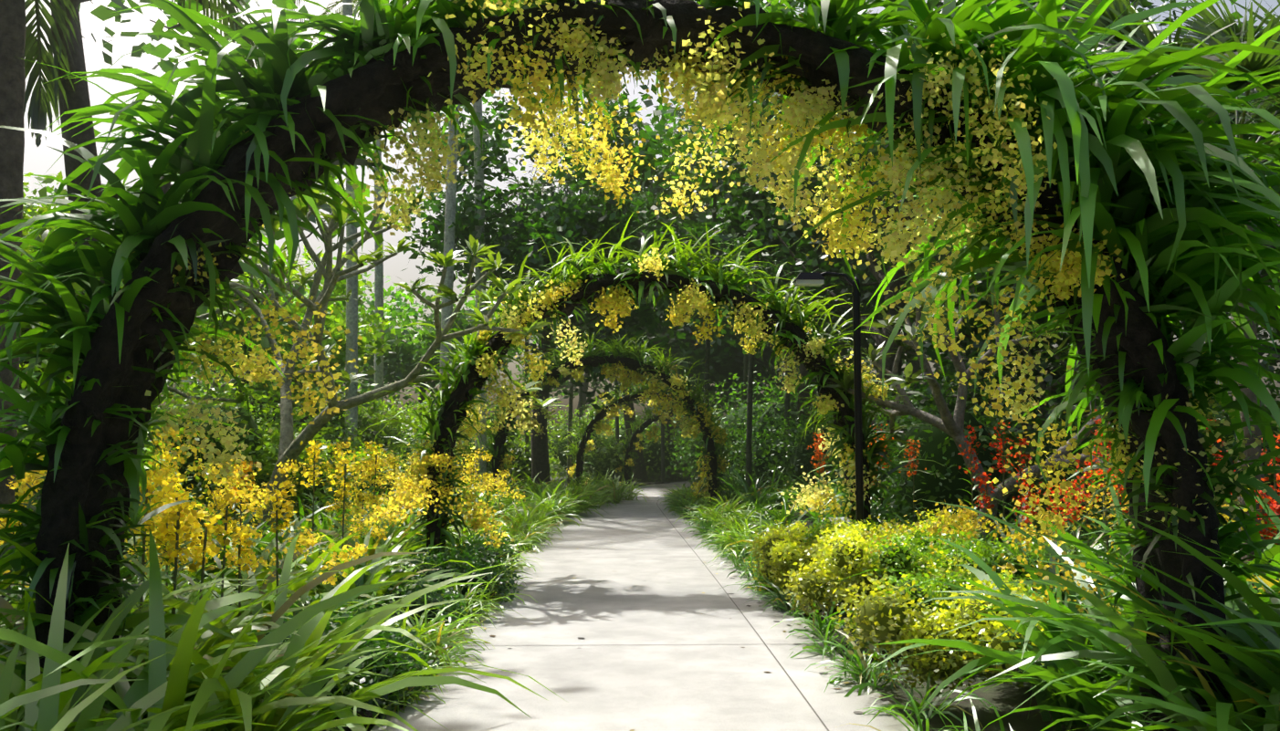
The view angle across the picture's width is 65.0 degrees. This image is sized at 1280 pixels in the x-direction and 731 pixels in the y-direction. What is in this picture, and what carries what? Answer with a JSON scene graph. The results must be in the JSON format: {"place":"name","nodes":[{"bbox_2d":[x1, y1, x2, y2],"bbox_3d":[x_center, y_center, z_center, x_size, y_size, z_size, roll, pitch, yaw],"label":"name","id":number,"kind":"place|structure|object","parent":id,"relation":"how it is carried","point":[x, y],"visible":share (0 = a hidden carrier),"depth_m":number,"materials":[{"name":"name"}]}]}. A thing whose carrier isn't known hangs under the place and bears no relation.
{"place":"outdoors","nodes":[
{"label":"outdoors","id":0,"kind":"place"},
{"bbox_2d":[352,482,828,728],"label":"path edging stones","id":1,"kind":"object","parent":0,"point":[366,712],"visible":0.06,"depth_m":8.84,"materials":[{"name":"grey stone"}]},
{"bbox_2d":[22,0,1279,441],"label":"sky","id":2,"kind":"structure","parent":0,"point":[38,160],"materials":[{"name":"white"}]},
{"bbox_2d":[120,452,1279,730],"bbox_3d":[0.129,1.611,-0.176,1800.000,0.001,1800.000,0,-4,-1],"label":"ground","id":3,"kind":"structure","parent":0,"point":[1004,697],"depth_m":6.33,"materials":[{"name":"soil"}]},
{"bbox_2d":[19,209,174,430],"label":"broadleaf tree","id":4,"kind":"object","parent":3,"relation":"on","point":[26,327],"depth_m":12.18,"materials":[{"name":"green plant"}]},
{"bbox_2d":[23,180,215,380],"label":"broadleaf tree","id":5,"kind":"object","parent":3,"relation":"on","point":[48,190],"depth_m":25.58,"materials":[{"name":"green plant"}]},
{"bbox_2d":[22,170,230,384],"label":"broadleaf tree","id":6,"kind":"object","parent":3,"relation":"on","point":[31,210],"visible":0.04,"depth_m":17.86,"materials":[{"name":"green plant"}]},
{"bbox_2d":[0,0,257,598],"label":"palm tree","id":7,"kind":"object","parent":3,"relation":"on","point":[15,31],"visible":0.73,"depth_m":8.39,"materials":[{"name":"green plant"}]},
{"bbox_2d":[156,364,202,408],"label":"broadleaf tree","id":8,"kind":"object","parent":3,"relation":"on","point":[176,385],"depth_m":39.97,"materials":[{"name":"green plant"}]},
{"bbox_2d":[28,210,356,449],"bbox_3d":[-8.152,-0.047,16.079,6.340,5.812,7.502,0,-4,-1],"label":"frangipani tree","id":9,"kind":"object","parent":3,"relation":"on","point":[306,278],"visible":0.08,"depth_m":16.43,"materials":[{"name":"green plant"}]},
{"bbox_2d":[26,0,398,564],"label":"broadleaf tree","id":10,"kind":"object","parent":3,"relation":"on","point":[78,95],"visible":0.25,"depth_m":15.52,"materials":[{"name":"green plant"}]},
{"bbox_2d":[199,6,356,296],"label":"tall palm tree","id":11,"kind":"object","parent":3,"relation":"on","point":[294,196],"visible":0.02,"depth_m":37.81,"materials":[{"name":"green plant"}]},
{"bbox_2d":[162,245,425,454],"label":"broadleaf tree","id":12,"kind":"object","parent":3,"relation":"on","point":[227,321],"visible":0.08,"depth_m":26.46,"materials":[{"name":"green plant"}]},
{"bbox_2d":[169,277,430,417],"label":"broadleaf tree","id":13,"kind":"object","parent":3,"relation":"on","point":[371,381],"visible":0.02,"depth_m":51.06,"materials":[{"name":"green plant"}]},
{"bbox_2d":[286,0,415,450],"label":"tall palm tree","id":14,"kind":"object","parent":3,"relation":"on","point":[351,318],"visible":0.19,"depth_m":24.80,"materials":[{"name":"grey plant"}]},
{"bbox_2d":[311,0,436,424],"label":"tall palm tree","id":15,"kind":"object","parent":3,"relation":"on","point":[379,302],"visible":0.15,"depth_m":32.96,"materials":[{"name":"grey plant"}]},
{"bbox_2d":[209,165,568,540],"bbox_3d":[-3.632,0.009,13.094,4.525,5.251,6.640,2,-5,-27],"label":"frangipani tree","id":16,"kind":"object","parent":3,"relation":"on","point":[289,448],"visible":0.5,"depth_m":11.68,"materials":[{"name":"green plant"}]},
{"bbox_2d":[308,268,519,419],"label":"broadleaf tree","id":17,"kind":"object","parent":3,"relation":"on","point":[399,361],"visible":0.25,"depth_m":43.96,"materials":[{"name":"green plant"}]},
{"bbox_2d":[431,5,459,397],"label":"tall palm tree","id":18,"kind":"object","parent":3,"relation":"on","point":[450,216],"visible":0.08,"depth_m":26.15,"materials":[{"name":"grey plant"}]},
{"bbox_2d":[472,96,486,482],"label":"tall palm tree","id":19,"kind":"object","parent":3,"relation":"on","point":[477,108],"visible":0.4,"depth_m":27.52,"materials":[{"name":"grey plant"}]},
{"bbox_2d":[461,155,577,486],"bbox_3d":[-3.468,-1.470,31.216,4.135,10.960,4.632,-4,-6,44],"label":"palm tree clump","id":20,"kind":"object","parent":3,"relation":"on","point":[527,438],"visible":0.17,"depth_m":31.23,"materials":[{"name":"green plant"}]},
{"bbox_2d":[387,78,706,489],"bbox_3d":[-2.635,-2.362,29.495,9.155,12.502,8.728,0,-4,-1],"label":"broadleaf tree","id":21,"kind":"object","parent":3,"relation":"on","point":[573,219],"visible":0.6,"depth_m":27.66,"materials":[{"name":"green plant"}]},
{"bbox_2d":[455,269,678,422],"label":"broadleaf tree","id":22,"kind":"object","parent":3,"relation":"on","point":[584,389],"depth_m":61.14,"materials":[{"name":"green plant"}]},
{"bbox_2d":[533,101,623,428],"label":"palm tree clump","id":23,"kind":"object","parent":3,"relation":"on","point":[580,388],"depth_m":40.97,"materials":[{"name":"green plant"}]},
{"bbox_2d":[524,124,657,486],"bbox_3d":[-2.020,-2.034,33.442,4.910,12.427,4.175,4,-6,-39],"label":"palm tree clump","id":24,"kind":"object","parent":3,"relation":"on","point":[570,425],"visible":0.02,"depth_m":32.84,"materials":[{"name":"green plant"}]},
{"bbox_2d":[553,130,645,479],"bbox_3d":[-1.169,-2.370,38.138,4.159,13.817,4.087,4,-6,-42],"label":"palm tree clump","id":25,"kind":"object","parent":3,"relation":"on","point":[616,424],"visible":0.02,"depth_m":37.83,"materials":[{"name":"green plant"}]},
{"bbox_2d":[491,354,716,503],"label":"garden arch","id":26,"kind":"structure","parent":3,"relation":"on","point":[633,364],"depth_m":23.22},
{"bbox_2d":[34,0,1227,730],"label":"garden arch","id":27,"kind":"structure","parent":3,"relation":"on","point":[377,88],"depth_m":4.50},
{"bbox_2d":[0,0,1279,730],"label":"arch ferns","id":28,"kind":"object","parent":27,"relation":"on","point":[386,25],"visible":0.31,"depth_m":4.60,"materials":[{"name":"green plant"}]},
{"bbox_2d":[509,153,768,482],"bbox_3d":[-0.203,-2.118,42.006,12.569,14.009,11.374,0,-4,-1],"label":"broadleaf tree","id":29,"kind":"object","parent":3,"relation":"on","point":[640,473],"visible":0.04,"depth_m":39.99,"materials":[{"name":"green plant"}]},
{"bbox_2d":[0,0,1279,603],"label":"arch orchids","id":30,"kind":"object","parent":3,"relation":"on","point":[1174,188],"visible":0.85,"depth_m":4.50,"materials":[{"name":"yellow plant"}]},
{"bbox_2d":[0,344,1279,730],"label":"bed plants","id":31,"kind":"object","parent":3,"relation":"on","point":[290,622],"visible":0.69,"depth_m":6.45,"materials":[{"name":"green plant"}]},
{"bbox_2d":[370,480,914,730],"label":"concrete path","id":32,"kind":"structure","parent":3,"relation":"on","point":[700,669],"depth_m":7.55,"materials":[{"name":"beige concrete"}]},
{"bbox_2d":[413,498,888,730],"bbox_3d":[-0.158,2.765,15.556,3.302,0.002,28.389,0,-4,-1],"label":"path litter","id":33,"kind":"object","parent":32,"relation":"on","point":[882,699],"visible":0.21,"depth_m":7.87,"materials":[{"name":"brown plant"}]},
{"bbox_2d":[444,483,863,730],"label":"path joints","id":34,"kind":"object","parent":32,"relation":"on","point":[856,712],"visible":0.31,"depth_m":7.80,"materials":[{"name":"grey concrete"}]},
{"bbox_2d":[422,267,873,558],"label":"garden arch","id":35,"kind":"structure","parent":3,"relation":"on","point":[458,395],"depth_m":11.79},
{"bbox_2d":[575,391,722,494],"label":"garden arch","id":36,"kind":"structure","parent":3,"relation":"on","point":[582,445],"depth_m":30.45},
{"bbox_2d":[610,103,686,482],"bbox_3d":[0.298,-3.035,40.003,4.241,15.430,4.593,0,-4,-1],"label":"palm tree clump","id":37,"kind":"object","parent":3,"relation":"on","point":[663,477],"visible":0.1,"depth_m":39.82,"materials":[{"name":"green plant"}]},
{"bbox_2d":[624,410,691,484],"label":"garden arch","id":38,"kind":"structure","parent":3,"relation":"on","point":[646,424],"depth_m":36.23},
{"bbox_2d":[321,483,1014,730],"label":"edge grasses","id":39,"kind":"object","parent":3,"relation":"on","point":[865,670],"visible":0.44,"depth_m":7.64,"materials":[{"name":"green plant"}]},
{"bbox_2d":[584,310,785,435],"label":"broadleaf tree","id":40,"kind":"object","parent":3,"relation":"on","point":[648,400],"visible":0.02,"depth_m":51.71,"materials":[{"name":"green plant"}]},
{"bbox_2d":[639,106,756,485],"bbox_3d":[1.913,-1.970,27.928,4.040,11.452,5.096,0,-4,-1],"label":"palm tree clump","id":41,"kind":"object","parent":3,"relation":"on","point":[707,360],"visible":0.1,"depth_m":28.01,"materials":[{"name":"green plant"}]},
{"bbox_2d":[545,131,866,480],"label":"broadleaf tree","id":42,"kind":"object","parent":3,"relation":"on","point":[659,189],"visible":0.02,"depth_m":41.48,"materials":[{"name":"green plant"}]},
{"bbox_2d":[704,99,773,404],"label":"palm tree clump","id":43,"kind":"object","parent":3,"relation":"on","point":[745,372],"depth_m":36.05,"materials":[{"name":"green plant"}]},
{"bbox_2d":[661,116,831,490],"bbox_3d":[3.150,-1.474,25.062,4.201,10.023,4.386,-2,-5,25],"label":"palm tree clump","id":44,"kind":"object","parent":3,"relation":"on","point":[749,452],"visible":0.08,"depth_m":24.96,"materials":[{"name":"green plant"}]},
{"bbox_2d":[723,337,834,416],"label":"broadleaf tree","id":45,"kind":"object","parent":3,"relation":"on","point":[771,402],"depth_m":61.20,"materials":[{"name":"green plant"}]},
{"bbox_2d":[653,178,908,403],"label":"broadleaf tree","id":46,"kind":"object","parent":3,"relation":"on","point":[725,353],"visible":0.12,"depth_m":37.83,"materials":[{"name":"green plant"}]},
{"bbox_2d":[736,89,870,485],"bbox_3d":[4.278,-2.299,26.985,4.425,11.964,4.354,-4,-6,43],"label":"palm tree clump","id":47,"kind":"object","parent":3,"relation":"on","point":[787,402],"depth_m":26.50,"materials":[{"name":"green plant"}]},
{"bbox_2d":[622,4,985,420],"bbox_3d":[4.853,-2.609,27.829,10.621,12.750,10.330,0,-4,-1],"label":"broadleaf tree","id":48,"kind":"object","parent":3,"relation":"on","point":[735,225],"visible":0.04,"depth_m":26.23,"materials":[{"name":"green plant"}]},
{"bbox_2d":[792,272,864,526],"bbox_3d":[2.006,0.714,10.475,0.770,3.422,0.220,0,-4,-1],"label":"lamp post","id":49,"kind":"object","parent":3,"relation":"on","point":[809,279],"visible":0.6,"depth_m":10.50,"materials":[{"name":"black metal"}]},
{"bbox_2d":[828,516,849,525],"bbox_3d":[2.241,2.090,11.178,0.240,0.786,0.124,2,-5,-21],"label":"plant label","id":50,"kind":"object","parent":3,"relation":"on","point":[847,521],"visible":0.16,"depth_m":11.23,"materials":[{"name":"white metal"}]},
{"bbox_2d":[823,163,862,374],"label":"palm tree clump","id":51,"kind":"object","parent":3,"relation":"on","point":[842,320],"depth_m":25.77,"materials":[{"name":"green plant"}]},
{"bbox_2d":[830,159,893,388],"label":"palm tree clump","id":52,"kind":"object","parent":3,"relation":"on","point":[862,365],"depth_m":28.07,"materials":[{"name":"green plant"}]},
{"bbox_2d":[785,287,1015,388],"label":"broadleaf tree","id":53,"kind":"object","parent":3,"relation":"on","point":[936,365],"depth_m":45.33,"materials":[{"name":"green plant"}]},
{"bbox_2d":[599,0,1206,522],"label":"broadleaf tree","id":54,"kind":"object","parent":3,"relation":"on","point":[812,261],"visible":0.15,"depth_m":19.91,"materials":[{"name":"green plant"}]},
{"bbox_2d":[851,151,954,411],"bbox_3d":[7.447,-1.541,24.572,4.741,10.082,4.416,3,-6,-38],"label":"palm tree clump","id":55,"kind":"object","parent":3,"relation":"on","point":[949,388],"depth_m":24.22,"materials":[{"name":"green plant"}]},
{"bbox_2d":[765,205,1066,418],"bbox_3d":[10.052,-1.925,34.757,11.075,12.444,10.771,4,-6,-45],"label":"broadleaf tree","id":56,"kind":"object","parent":3,"relation":"on","point":[916,365],"depth_m":34.34,"materials":[{"name":"green plant"}]},
{"bbox_2d":[823,284,1124,549],"bbox_3d":[3.806,0.768,11.029,3.765,3.433,3.048,-2,-5,25],"label":"frangipani tree","id":57,"kind":"object","parent":3,"relation":"on","point":[949,424],"visible":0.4,"depth_m":11.34,"materials":[{"name":"green plant"}]},
{"bbox_2d":[877,229,1231,496],"bbox_3d":[5.884,0.105,15.709,4.337,5.473,7.022,0,-4,-1],"label":"frangipani tree","id":58,"kind":"object","parent":3,"relation":"on","point":[1057,355],"visible":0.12,"depth_m":14.74,"materials":[{"name":"green plant"}]},
{"bbox_2d":[856,28,1279,439],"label":"broadleaf tree","id":59,"kind":"object","parent":3,"relation":"on","point":[1264,364],"visible":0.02,"depth_m":20.25,"materials":[{"name":"green plant"}]},
{"bbox_2d":[899,0,1279,446],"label":"broadleaf tree","id":60,"kind":"object","parent":3,"relation":"on","point":[981,287],"visible":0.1,"depth_m":14.88,"materials":[{"name":"green plant"}]},
{"bbox_2d":[954,0,1279,591],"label":"fan palm tree","id":61,"kind":"object","parent":3,"relation":"on","point":[1144,35],"visible":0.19,"depth_m":7.39,"materials":[{"name":"green plant"}]},
{"bbox_2d":[1154,0,1279,143],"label":"fan palm tree","id":62,"kind":"object","parent":3,"relation":"on","point":[1207,15],"visible":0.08,"depth_m":10.77,"materials":[{"name":"green plant"}]},
{"bbox_2d":[1180,141,1279,343],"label":"broadleaf tree","id":63,"kind":"object","parent":3,"relation":"on","point":[1274,330],"depth_m":32.18,"materials":[{"name":"green plant"}]},
{"bbox_2d":[1195,0,1279,367],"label":"broadleaf tree","id":64,"kind":"object","parent":3,"relation":"on","point":[1232,3],"depth_m":21.67,"materials":[{"name":"green plant"}]}
]}

